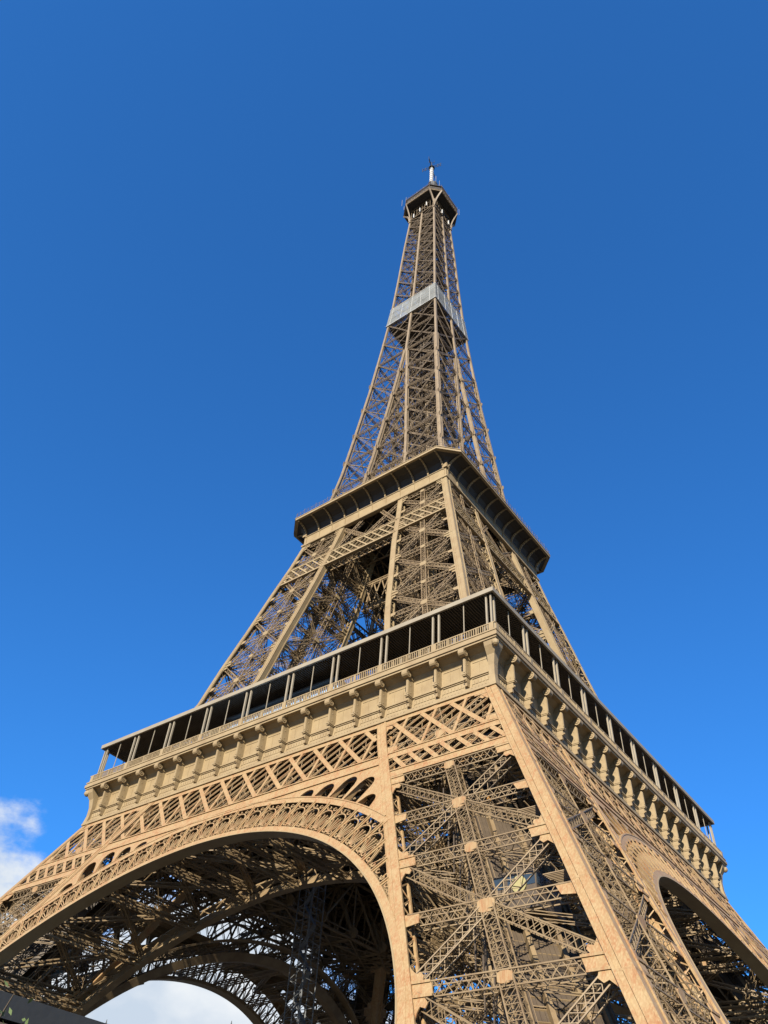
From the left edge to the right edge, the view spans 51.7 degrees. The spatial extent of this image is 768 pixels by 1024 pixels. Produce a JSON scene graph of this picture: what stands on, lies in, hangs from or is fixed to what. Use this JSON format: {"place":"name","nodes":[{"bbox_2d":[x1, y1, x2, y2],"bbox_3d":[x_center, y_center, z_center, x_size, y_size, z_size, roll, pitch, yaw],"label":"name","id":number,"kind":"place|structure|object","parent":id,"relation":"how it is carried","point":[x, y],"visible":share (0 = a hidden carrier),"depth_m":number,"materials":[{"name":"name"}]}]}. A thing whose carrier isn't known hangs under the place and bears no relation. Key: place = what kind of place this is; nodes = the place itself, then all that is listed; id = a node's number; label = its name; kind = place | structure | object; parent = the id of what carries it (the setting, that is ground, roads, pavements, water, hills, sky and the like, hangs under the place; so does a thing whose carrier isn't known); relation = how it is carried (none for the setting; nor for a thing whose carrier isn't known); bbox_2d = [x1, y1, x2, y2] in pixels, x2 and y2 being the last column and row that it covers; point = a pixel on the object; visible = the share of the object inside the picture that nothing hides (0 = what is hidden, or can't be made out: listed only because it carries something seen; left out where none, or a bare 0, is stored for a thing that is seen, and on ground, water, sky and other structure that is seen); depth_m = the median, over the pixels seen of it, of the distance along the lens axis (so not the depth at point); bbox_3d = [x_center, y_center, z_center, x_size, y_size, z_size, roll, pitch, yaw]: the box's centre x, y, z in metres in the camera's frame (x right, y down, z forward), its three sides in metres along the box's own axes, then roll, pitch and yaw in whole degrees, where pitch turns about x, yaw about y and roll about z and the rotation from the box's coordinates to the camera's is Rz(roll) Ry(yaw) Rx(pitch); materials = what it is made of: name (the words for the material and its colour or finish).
{"place":"outdoors","nodes":[
{"label":"outdoors","id":0,"kind":"place"},
{"bbox_2d":[0,990,105,1023],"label":"roof","id":1,"kind":"structure","parent":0,"point":[34,1012],"depth_m":11.27,"materials":[{"name":"metal"}]},
{"bbox_2d":[0,0,767,1023],"label":"sky","id":2,"kind":"structure","parent":0,"point":[203,227],"materials":[{"name":"blue"}]},
{"label":"ground","id":3,"kind":"structure","parent":0,"visible":0},
{"bbox_2d":[0,980,33,1023],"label":"young tree","id":4,"kind":"object","parent":3,"relation":"on","point":[10,1010],"visible":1,"depth_m":8.96,"materials":[{"name":"green plant"}]},
{"bbox_2d":[283,862,327,1023],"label":"scaffold mast","id":5,"kind":"object","parent":3,"relation":"on","point":[305,941],"visible":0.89,"depth_m":109.05,"materials":[{"name":"grey metal"}]},
{"bbox_2d":[0,159,767,1023],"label":"iron tower","id":6,"kind":"structure","parent":3,"relation":"on","point":[428,549],"depth_m":99.12,"materials":[{"name":"brown metal"}]},
{"bbox_2d":[226,676,345,726],"bbox_3d":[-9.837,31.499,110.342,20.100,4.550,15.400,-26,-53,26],"label":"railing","id":7,"kind":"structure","parent":6,"relation":"on","point":[281,699],"depth_m":107.43,"materials":[{"name":"metal"}]},
{"bbox_2d":[386,282,468,357],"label":"safety net","id":8,"kind":"object","parent":6,"relation":"attached to","point":[416,301],"visible":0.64,"depth_m":221.18,"materials":[{"name":"grey fabric"}]},
{"bbox_2d":[405,835,457,854],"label":"glass pavilion","id":9,"kind":"structure","parent":6,"relation":"on","point":[411,848],"depth_m":138.17,"materials":[{"name":"metal"}]},
{"bbox_2d":[491,866,566,925],"bbox_3d":[10.828,29.326,60.164,4.200,3.100,4.200,-26,-53,26],"label":"lift cabin","id":10,"kind":"object","parent":6,"relation":"on","point":[538,879],"visible":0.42,"depth_m":58.96,"materials":[{"name":"brown metal"}]},
{"bbox_2d":[492,872,559,897],"bbox_3d":[11.061,27.996,59.621,5.275,0.800,2.581,8,-46,-4],"label":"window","id":11,"kind":"structure","parent":10,"relation":"in","point":[539,878],"depth_m":59.58,"materials":[{"name":"grey glass"}]}
]}

